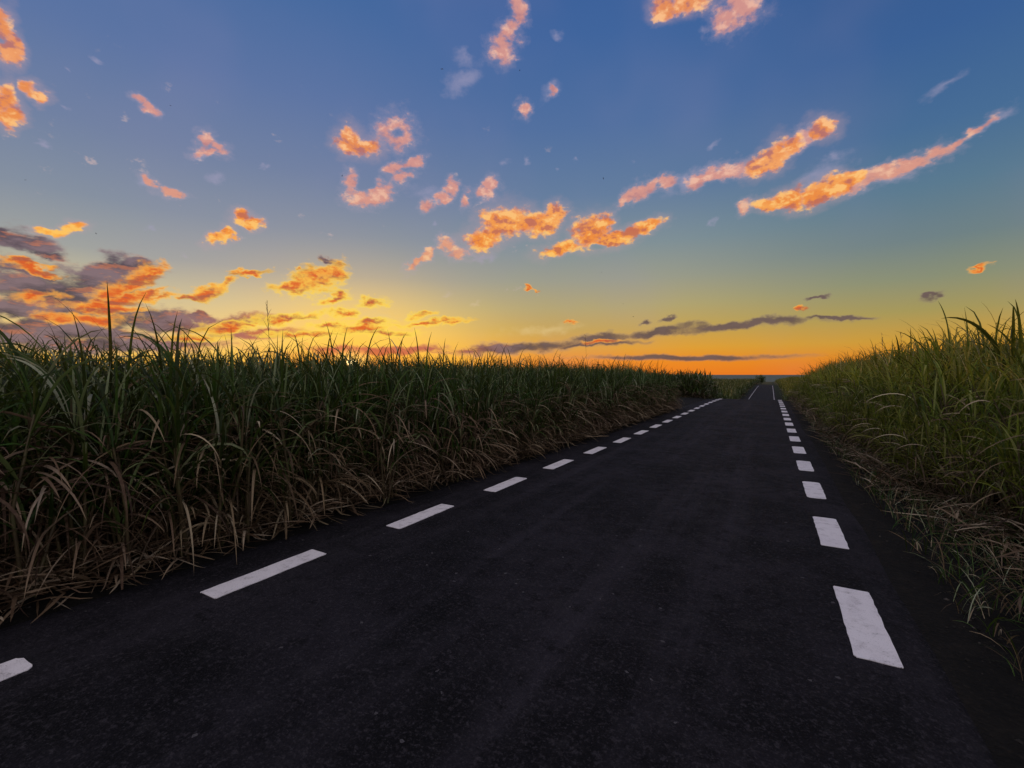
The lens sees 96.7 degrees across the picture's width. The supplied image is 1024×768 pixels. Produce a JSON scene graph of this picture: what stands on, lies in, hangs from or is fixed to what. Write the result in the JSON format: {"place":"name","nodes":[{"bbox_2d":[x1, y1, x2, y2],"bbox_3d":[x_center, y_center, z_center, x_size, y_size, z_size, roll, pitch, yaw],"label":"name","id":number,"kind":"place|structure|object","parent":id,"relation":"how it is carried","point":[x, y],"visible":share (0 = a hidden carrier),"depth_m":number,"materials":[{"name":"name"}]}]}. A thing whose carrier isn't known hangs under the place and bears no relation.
{"place":"outdoors","nodes":[
{"label":"outdoors","id":0,"kind":"place"},
{"bbox_2d":[0,385,998,767],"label":"road","id":1,"kind":"structure","parent":0,"point":[702,585],"depth_m":2.74,"materials":[{"name":"black asphalt"}]},
{"bbox_2d":[0,382,1023,767],"bbox_3d":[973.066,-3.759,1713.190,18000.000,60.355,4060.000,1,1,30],"label":"ground","id":2,"kind":"structure","parent":0,"point":[990,694],"depth_m":3.49,"materials":[{"name":"soil"}]},
{"bbox_2d":[0,371,87,615],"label":"sugarcane clump","id":3,"kind":"object","parent":2,"relation":"on","point":[10,508],"visible":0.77,"depth_m":3.09,"materials":[{"name":"plant"}]},
{"bbox_2d":[0,342,111,581],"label":"sugarcane clump","id":4,"kind":"object","parent":2,"relation":"on","point":[24,483],"visible":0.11,"depth_m":3.46,"materials":[{"name":"plant"}]},
{"bbox_2d":[0,328,165,583],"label":"sugarcane clump","id":5,"kind":"object","parent":2,"relation":"on","point":[62,510],"visible":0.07,"depth_m":3.62,"materials":[{"name":"plant"}]},
{"bbox_2d":[0,315,173,586],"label":"sugarcane clump","id":6,"kind":"object","parent":2,"relation":"on","point":[50,381],"visible":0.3,"depth_m":3.44,"materials":[{"name":"plant"}]},
{"bbox_2d":[0,343,185,617],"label":"sugarcane clump","id":7,"kind":"object","parent":2,"relation":"on","point":[15,497],"visible":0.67,"depth_m":3.25,"materials":[{"name":"plant"}]},
{"bbox_2d":[0,308,211,605],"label":"sugarcane clump","id":8,"kind":"object","parent":2,"relation":"on","point":[83,543],"visible":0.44,"depth_m":3.46,"materials":[{"name":"plant"}]},
{"bbox_2d":[0,284,212,576],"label":"sugarcane clump","id":9,"kind":"object","parent":2,"relation":"on","point":[127,385],"visible":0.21,"depth_m":3.92,"materials":[{"name":"plant"}]},
{"bbox_2d":[7,347,247,590],"bbox_3d":[-3.202,0.593,3.929,1.514,1.905,1.746,1,1,32],"label":"sugarcane clump","id":10,"kind":"object","parent":2,"relation":"on","point":[113,512],"visible":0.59,"depth_m":3.66,"materials":[{"name":"plant"}]},
{"bbox_2d":[61,303,246,544],"bbox_3d":[-3.253,0.394,4.318,1.731,2.233,1.808,-1,1,-33],"label":"sugarcane clump","id":11,"kind":"object","parent":2,"relation":"on","point":[162,390],"visible":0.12,"depth_m":4.24,"materials":[{"name":"plant"}]},
{"bbox_2d":[87,318,277,547],"bbox_3d":[-3.033,0.468,4.310,1.483,2.109,1.670,1,1,30],"label":"sugarcane clump","id":12,"kind":"object","parent":2,"relation":"on","point":[165,353],"visible":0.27,"depth_m":4.27,"materials":[{"name":"plant"}]},
{"bbox_2d":[62,319,313,587],"bbox_3d":[-2.947,0.480,4.188,1.663,2.129,1.800,0,1,12],"label":"sugarcane clump","id":13,"kind":"object","parent":2,"relation":"on","point":[176,422],"visible":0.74,"depth_m":3.93,"materials":[{"name":"plant"}]},
{"bbox_2d":[119,336,304,539],"bbox_3d":[-3.228,0.459,4.894,1.791,2.080,1.818,0,1,14],"label":"sugarcane clump","id":14,"kind":"object","parent":2,"relation":"on","point":[226,417],"visible":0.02,"depth_m":4.79,"materials":[{"name":"plant"}]},
{"bbox_2d":[133,341,323,560],"bbox_3d":[-2.738,0.562,4.379,1.796,1.953,1.962,0,1,-19],"label":"sugarcane clump","id":15,"kind":"object","parent":2,"relation":"on","point":[248,506],"visible":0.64,"depth_m":4.36,"materials":[{"name":"plant"}]},
{"bbox_2d":[170,335,358,546],"bbox_3d":[-2.607,0.508,4.878,1.872,2.042,1.623,0,1,-15],"label":"sugarcane clump","id":16,"kind":"object","parent":2,"relation":"on","point":[293,491],"visible":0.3,"depth_m":4.75,"materials":[{"name":"plant"}]},
{"bbox_2d":[188,336,348,529],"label":"sugarcane clump","id":17,"kind":"object","parent":2,"relation":"on","point":[262,441],"visible":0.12,"depth_m":5.13,"materials":[{"name":"plant"}]},
{"bbox_2d":[199,335,367,514],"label":"sugarcane clump","id":18,"kind":"object","parent":2,"relation":"on","point":[294,371],"visible":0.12,"depth_m":5.41,"materials":[{"name":"plant"}]},
{"bbox_2d":[211,333,384,538],"bbox_3d":[-2.386,0.472,5.099,1.946,2.124,1.688,-1,2,-45],"label":"sugarcane clump","id":19,"kind":"object","parent":2,"relation":"on","point":[318,390],"visible":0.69,"depth_m":4.87,"materials":[{"name":"plant"}]},
{"bbox_2d":[226,338,386,519],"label":"sugarcane clump","id":20,"kind":"object","parent":2,"relation":"on","point":[325,417],"visible":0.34,"depth_m":5.21,"materials":[{"name":"plant"}]},
{"bbox_2d":[265,346,385,498],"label":"sugarcane clump","id":21,"kind":"object","parent":2,"relation":"on","point":[319,403],"visible":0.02,"depth_m":5.77,"materials":[{"name":"plant"}]},
{"bbox_2d":[263,324,406,511],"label":"sugarcane clump","id":22,"kind":"object","parent":2,"relation":"on","point":[340,389],"visible":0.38,"depth_m":5.52,"materials":[{"name":"plant"}]},
{"bbox_2d":[278,326,400,479],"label":"sugarcane clump","id":23,"kind":"object","parent":2,"relation":"on","point":[369,347],"visible":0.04,"depth_m":6.31,"materials":[{"name":"plant"}]},
{"bbox_2d":[307,342,403,487],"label":"sugarcane clump","id":24,"kind":"object","parent":2,"relation":"on","point":[330,368],"visible":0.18,"depth_m":5.94,"materials":[{"name":"plant"}]},
{"bbox_2d":[315,354,460,511],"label":"sugarcane clump","id":25,"kind":"object","parent":2,"relation":"on","point":[392,446],"visible":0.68,"depth_m":5.76,"materials":[{"name":"plant"}]},
{"bbox_2d":[334,354,444,486],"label":"sugarcane clump","id":26,"kind":"object","parent":2,"relation":"on","point":[396,382],"visible":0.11,"depth_m":6.48,"materials":[{"name":"plant"}]},
{"bbox_2d":[363,333,432,474],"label":"sugarcane clump","id":27,"kind":"object","parent":2,"relation":"on","point":[398,375],"visible":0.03,"depth_m":6.95,"materials":[{"name":"plant"}]},
{"bbox_2d":[346,334,451,498],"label":"sugarcane clump","id":28,"kind":"object","parent":2,"relation":"on","point":[400,416],"visible":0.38,"depth_m":6.05,"materials":[{"name":"plant"}]},
{"bbox_2d":[355,352,447,492],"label":"sugarcane clump","id":29,"kind":"object","parent":2,"relation":"on","point":[416,417],"visible":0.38,"depth_m":6.29,"materials":[{"name":"plant"}]},
{"bbox_2d":[377,355,475,467],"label":"sugarcane clump","id":30,"kind":"object","parent":2,"relation":"on","point":[430,384],"visible":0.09,"depth_m":7.42,"materials":[{"name":"plant"}]},
{"bbox_2d":[377,328,476,485],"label":"sugarcane clump","id":31,"kind":"object","parent":2,"relation":"on","point":[423,393],"visible":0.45,"depth_m":6.73,"materials":[{"name":"plant"}]},
{"bbox_2d":[399,351,490,488],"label":"sugarcane clump","id":32,"kind":"object","parent":2,"relation":"on","point":[451,431],"visible":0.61,"depth_m":6.82,"materials":[{"name":"plant"}]},
{"bbox_2d":[414,342,480,467],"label":"sugarcane clump","id":33,"kind":"object","parent":2,"relation":"on","point":[450,374],"visible":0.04,"depth_m":7.64,"materials":[{"name":"plant"}]},
{"bbox_2d":[417,351,516,478],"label":"sugarcane clump","id":34,"kind":"object","parent":2,"relation":"on","point":[472,422],"visible":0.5,"depth_m":7.26,"materials":[{"name":"plant"}]},
{"bbox_2d":[432,352,517,472],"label":"sugarcane clump","id":35,"kind":"object","parent":2,"relation":"on","point":[482,416],"visible":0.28,"depth_m":7.60,"materials":[{"name":"plant"}]},
{"bbox_2d":[441,352,523,454],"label":"sugarcane clump","id":36,"kind":"object","parent":2,"relation":"on","point":[467,378],"visible":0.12,"depth_m":8.50,"materials":[{"name":"plant"}]},
{"bbox_2d":[450,347,530,470],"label":"sugarcane clump","id":37,"kind":"object","parent":2,"relation":"on","point":[491,417],"visible":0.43,"depth_m":7.80,"materials":[{"name":"plant"}]},
{"bbox_2d":[454,360,537,464],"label":"sugarcane clump","id":38,"kind":"object","parent":2,"relation":"on","point":[502,400],"visible":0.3,"depth_m":8.29,"materials":[{"name":"plant"}]},
{"bbox_2d":[473,362,546,461],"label":"sugarcane clump","id":39,"kind":"object","parent":2,"relation":"on","point":[513,408],"visible":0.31,"depth_m":8.67,"materials":[{"name":"plant"}]},
{"bbox_2d":[476,351,543,445],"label":"sugarcane clump","id":40,"kind":"object","parent":2,"relation":"on","point":[501,383],"visible":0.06,"depth_m":9.76,"materials":[{"name":"plant"}]},
{"bbox_2d":[0,396,1023,681],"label":"leaf litter","id":41,"kind":"object","parent":2,"relation":"on","point":[16,594],"visible":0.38,"depth_m":4.36,"materials":[{"name":"plant"}]},
{"bbox_2d":[6,400,1023,744],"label":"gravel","id":42,"kind":"structure","parent":2,"relation":"on","point":[848,490],"depth_m":3.69,"materials":[{"name":"stone"}]},
{"bbox_2d":[500,357,552,435],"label":"sugarcane clump","id":43,"kind":"object","parent":2,"relation":"on","point":[530,381],"visible":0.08,"depth_m":10.12,"materials":[{"name":"plant"}]},
{"bbox_2d":[503,360,560,461],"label":"sugarcane clump","id":44,"kind":"object","parent":2,"relation":"on","point":[536,411],"visible":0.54,"depth_m":8.80,"materials":[{"name":"plant"}]},
{"bbox_2d":[503,374,562,454],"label":"sugarcane clump","id":45,"kind":"object","parent":2,"relation":"on","point":[525,401],"visible":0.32,"depth_m":9.17,"materials":[{"name":"plant"}]},
{"bbox_2d":[504,354,566,420],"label":"sugarcane clump","id":46,"kind":"object","parent":2,"relation":"on","point":[534,378],"visible":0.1,"depth_m":10.66,"materials":[{"name":"plant"}]},
{"bbox_2d":[518,362,571,453],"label":"sugarcane clump","id":47,"kind":"object","parent":2,"relation":"on","point":[547,409],"visible":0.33,"depth_m":9.60,"materials":[{"name":"plant"}]},
{"bbox_2d":[509,359,582,432],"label":"sugarcane clump","id":48,"kind":"object","parent":2,"relation":"on","point":[546,377],"visible":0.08,"depth_m":10.93,"materials":[{"name":"plant"}]},
{"bbox_2d":[523,370,579,448],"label":"sugarcane clump","id":49,"kind":"object","parent":2,"relation":"on","point":[555,417],"visible":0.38,"depth_m":10.05,"materials":[{"name":"plant"}]},
{"bbox_2d":[538,359,596,443],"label":"sugarcane clump","id":50,"kind":"object","parent":2,"relation":"on","point":[567,404],"visible":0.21,"depth_m":10.68,"materials":[{"name":"plant"}]},
{"bbox_2d":[538,360,597,447],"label":"sugarcane clump","id":51,"kind":"object","parent":2,"relation":"on","point":[570,393],"visible":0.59,"depth_m":10.35,"materials":[{"name":"plant"}]},
{"bbox_2d":[554,361,601,440],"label":"sugarcane clump","id":52,"kind":"object","parent":2,"relation":"on","point":[574,419],"visible":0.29,"depth_m":11.07,"materials":[{"name":"plant"}]},
{"bbox_2d":[557,355,603,438],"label":"sugarcane clump","id":53,"kind":"object","parent":2,"relation":"on","point":[586,400],"visible":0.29,"depth_m":11.38,"materials":[{"name":"plant"}]},
{"bbox_2d":[565,361,615,435],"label":"sugarcane clump","id":54,"kind":"object","parent":2,"relation":"on","point":[588,385],"visible":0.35,"depth_m":12.03,"materials":[{"name":"plant"}]},
{"bbox_2d":[567,363,614,436],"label":"sugarcane clump","id":55,"kind":"object","parent":2,"relation":"on","point":[596,397],"visible":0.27,"depth_m":11.90,"materials":[{"name":"plant"}]},
{"bbox_2d":[580,368,623,432],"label":"sugarcane clump","id":56,"kind":"object","parent":2,"relation":"on","point":[603,412],"visible":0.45,"depth_m":12.52,"materials":[{"name":"plant"}]},
{"bbox_2d":[589,373,628,431],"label":"sugarcane clump","id":57,"kind":"object","parent":2,"relation":"on","point":[607,399],"visible":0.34,"depth_m":12.96,"materials":[{"name":"plant"}]},
{"bbox_2d":[585,358,632,425],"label":"sugarcane clump","id":58,"kind":"object","parent":2,"relation":"on","point":[604,374],"visible":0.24,"depth_m":13.38,"materials":[{"name":"plant"}]},
{"bbox_2d":[602,358,640,428],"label":"sugarcane clump","id":59,"kind":"object","parent":2,"relation":"on","point":[617,400],"visible":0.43,"depth_m":13.62,"materials":[{"name":"plant"}]},
{"bbox_2d":[595,357,648,426],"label":"sugarcane clump","id":60,"kind":"object","parent":2,"relation":"on","point":[624,402],"visible":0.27,"depth_m":14.10,"materials":[{"name":"plant"}]},
{"bbox_2d":[611,354,643,422],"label":"sugarcane clump","id":61,"kind":"object","parent":2,"relation":"on","point":[629,390],"visible":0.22,"depth_m":14.86,"materials":[{"name":"plant"}]},
{"bbox_2d":[613,366,647,425],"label":"sugarcane clump","id":62,"kind":"object","parent":2,"relation":"on","point":[625,408],"visible":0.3,"depth_m":14.47,"materials":[{"name":"plant"}]},
{"bbox_2d":[614,361,656,420],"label":"sugarcane clump","id":63,"kind":"object","parent":2,"relation":"on","point":[639,387],"visible":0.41,"depth_m":15.54,"materials":[{"name":"plant"}]},
{"bbox_2d":[620,361,662,417],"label":"sugarcane clump","id":64,"kind":"object","parent":2,"relation":"on","point":[646,387],"visible":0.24,"depth_m":16.91,"materials":[{"name":"plant"}]},
{"bbox_2d":[620,362,664,419],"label":"sugarcane clump","id":65,"kind":"object","parent":2,"relation":"on","point":[644,389],"visible":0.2,"depth_m":16.40,"materials":[{"name":"plant"}]},
{"bbox_2d":[637,367,665,416],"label":"sugarcane clump","id":66,"kind":"object","parent":2,"relation":"on","point":[657,384],"visible":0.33,"depth_m":17.29,"materials":[{"name":"plant"}]},
{"bbox_2d":[653,368,676,411],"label":"sugarcane clump","id":67,"kind":"object","parent":2,"relation":"on","point":[661,389],"visible":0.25,"depth_m":19.04,"materials":[{"name":"plant"}]},
{"bbox_2d":[660,368,680,412],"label":"sugarcane clump","id":68,"kind":"object","parent":2,"relation":"on","point":[668,391],"visible":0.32,"depth_m":19.45,"materials":[{"name":"plant"}]},
{"bbox_2d":[818,380,870,443],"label":"sugarcane clump","id":69,"kind":"object","parent":2,"relation":"on","point":[837,424],"visible":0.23,"depth_m":11.19,"materials":[{"name":"green plant"}]},
{"bbox_2d":[820,385,877,448],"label":"sugarcane clump","id":70,"kind":"object","parent":2,"relation":"on","point":[846,422],"visible":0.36,"depth_m":10.38,"materials":[{"name":"green plant"}]},
{"bbox_2d":[819,355,880,404],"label":"sugarcane clump","id":71,"kind":"object","parent":2,"relation":"on","point":[835,377],"visible":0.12,"depth_m":13.41,"materials":[{"name":"green plant"}]},
{"bbox_2d":[832,385,874,450],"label":"sugarcane clump","id":72,"kind":"object","parent":2,"relation":"on","point":[850,415],"visible":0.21,"depth_m":10.06,"materials":[{"name":"green plant"}]},
{"bbox_2d":[818,359,893,407],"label":"sugarcane clump","id":73,"kind":"object","parent":2,"relation":"on","point":[836,385],"visible":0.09,"depth_m":12.34,"materials":[{"name":"green plant"}]},
{"bbox_2d":[843,411,874,454],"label":"sugarcane clump","id":74,"kind":"object","parent":2,"relation":"on","point":[860,442],"visible":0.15,"depth_m":9.31,"materials":[{"name":"green plant"}]},
{"bbox_2d":[826,361,896,432],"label":"sugarcane clump","id":75,"kind":"object","parent":2,"relation":"on","point":[861,380],"visible":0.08,"depth_m":11.43,"materials":[{"name":"green plant"}]},
{"bbox_2d":[840,391,903,457],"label":"sugarcane clump","id":76,"kind":"object","parent":2,"relation":"on","point":[861,429],"visible":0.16,"depth_m":8.91,"materials":[{"name":"green plant"}]},
{"bbox_2d":[825,345,929,433],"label":"sugarcane clump","id":77,"kind":"object","parent":2,"relation":"on","point":[856,389],"visible":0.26,"depth_m":10.71,"materials":[{"name":"green plant"}]},
{"bbox_2d":[854,335,934,410],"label":"sugarcane clump","id":78,"kind":"object","parent":2,"relation":"on","point":[900,359],"visible":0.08,"depth_m":10.29,"materials":[{"name":"green plant"}]},
{"bbox_2d":[849,386,940,477],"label":"sugarcane clump","id":79,"kind":"object","parent":2,"relation":"on","point":[891,413],"visible":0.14,"depth_m":7.50,"materials":[{"name":"green plant"}]},
{"bbox_2d":[846,386,948,483],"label":"sugarcane clump","id":80,"kind":"object","parent":2,"relation":"on","point":[883,420],"visible":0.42,"depth_m":7.10,"materials":[{"name":"green plant"}]},
{"bbox_2d":[841,376,955,472],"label":"sugarcane clump","id":81,"kind":"object","parent":2,"relation":"on","point":[867,418],"visible":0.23,"depth_m":7.63,"materials":[{"name":"green plant"}]},
{"bbox_2d":[860,342,948,417],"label":"sugarcane clump","id":82,"kind":"object","parent":2,"relation":"on","point":[883,387],"visible":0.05,"depth_m":8.92,"materials":[{"name":"green plant"}]},
{"bbox_2d":[861,389,958,491],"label":"sugarcane clump","id":83,"kind":"object","parent":2,"relation":"on","point":[895,444],"visible":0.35,"depth_m":6.83,"materials":[{"name":"green plant"}]},
{"bbox_2d":[853,341,966,451],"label":"sugarcane clump","id":84,"kind":"object","parent":2,"relation":"on","point":[906,373],"visible":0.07,"depth_m":8.41,"materials":[{"name":"green plant"}]},
{"bbox_2d":[865,367,965,431],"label":"sugarcane clump","id":85,"kind":"object","parent":2,"relation":"on","point":[904,392],"visible":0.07,"depth_m":8.09,"materials":[{"name":"green plant"}]},
{"bbox_2d":[872,396,969,499],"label":"sugarcane clump","id":86,"kind":"object","parent":2,"relation":"on","point":[908,466],"visible":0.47,"depth_m":6.28,"materials":[{"name":"green plant"}]},
{"bbox_2d":[871,301,976,407],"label":"sugarcane clump","id":87,"kind":"object","parent":2,"relation":"on","point":[937,351],"visible":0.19,"depth_m":8.13,"materials":[{"name":"green plant"}]},
{"bbox_2d":[876,355,987,478],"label":"sugarcane clump","id":88,"kind":"object","parent":2,"relation":"on","point":[925,401],"visible":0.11,"depth_m":7.11,"materials":[{"name":"green plant"}]},
{"bbox_2d":[874,390,999,506],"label":"sugarcane clump","id":89,"kind":"object","parent":2,"relation":"on","point":[921,436],"visible":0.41,"depth_m":5.95,"materials":[{"name":"green plant"}]},
{"bbox_2d":[866,331,1023,485],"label":"sugarcane clump","id":90,"kind":"object","parent":2,"relation":"on","point":[940,373],"visible":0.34,"depth_m":6.40,"materials":[{"name":"green plant"}]},
{"bbox_2d":[888,350,1005,434],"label":"sugarcane clump","id":91,"kind":"object","parent":2,"relation":"on","point":[948,381],"visible":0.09,"depth_m":7.50,"materials":[{"name":"green plant"}]},
{"bbox_2d":[897,399,1023,514],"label":"sugarcane clump","id":92,"kind":"object","parent":2,"relation":"on","point":[956,480],"visible":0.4,"depth_m":5.58,"materials":[{"name":"green plant"}]},
{"bbox_2d":[912,366,1023,500],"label":"sugarcane clump","id":93,"kind":"object","parent":2,"relation":"on","point":[981,407],"visible":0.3,"depth_m":5.69,"materials":[{"name":"green plant"}]},
{"bbox_2d":[917,338,1023,440],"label":"sugarcane clump","id":94,"kind":"object","parent":2,"relation":"on","point":[959,381],"visible":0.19,"depth_m":6.56,"materials":[{"name":"green plant"}]},
{"bbox_2d":[920,400,1023,517],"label":"sugarcane clump","id":95,"kind":"object","parent":2,"relation":"on","point":[974,462],"visible":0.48,"depth_m":5.23,"materials":[{"name":"green plant"}]},
{"bbox_2d":[933,405,1023,530],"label":"sugarcane clump","id":96,"kind":"object","parent":2,"relation":"on","point":[970,472],"visible":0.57,"depth_m":4.72,"materials":[{"name":"green plant"}]},
{"bbox_2d":[937,397,1023,539],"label":"sugarcane clump","id":97,"kind":"object","parent":2,"relation":"on","point":[1015,448],"visible":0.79,"depth_m":4.51,"materials":[{"name":"green plant"}]},
{"bbox_2d":[941,299,1023,432],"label":"sugarcane clump","id":98,"kind":"object","parent":2,"relation":"on","point":[988,336],"visible":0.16,"depth_m":6.52,"materials":[{"name":"green plant"}]},
{"bbox_2d":[942,324,1023,495],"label":"sugarcane clump","id":99,"kind":"object","parent":2,"relation":"on","point":[998,403],"visible":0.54,"depth_m":5.23,"materials":[{"name":"green plant"}]},
{"bbox_2d":[988,353,1023,503],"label":"sugarcane clump","id":100,"kind":"object","parent":2,"relation":"on","point":[1012,415],"visible":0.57,"depth_m":4.91,"materials":[{"name":"green plant"}]},
{"bbox_2d":[0,303,1023,509],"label":"sugarcane field","id":101,"kind":"structure","parent":0,"point":[697,385],"depth_m":8.27,"materials":[{"name":"plant"}]},
{"bbox_2d":[0,0,1023,374],"label":"sky","id":102,"kind":"structure","parent":0,"point":[786,185],"materials":[{"name":"blue"}]},
{"bbox_2d":[703,375,802,381],"bbox_3d":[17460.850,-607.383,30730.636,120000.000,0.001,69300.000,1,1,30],"label":"sea","id":103,"kind":"structure","parent":0,"point":[770,378],"depth_m":6219.05,"materials":[{"name":"blue liquid"}]},
{"bbox_2d":[780,393,1023,685],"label":"verge grass","id":104,"kind":"structure","parent":0,"point":[946,534],"depth_m":4.27,"materials":[{"name":"plant"}]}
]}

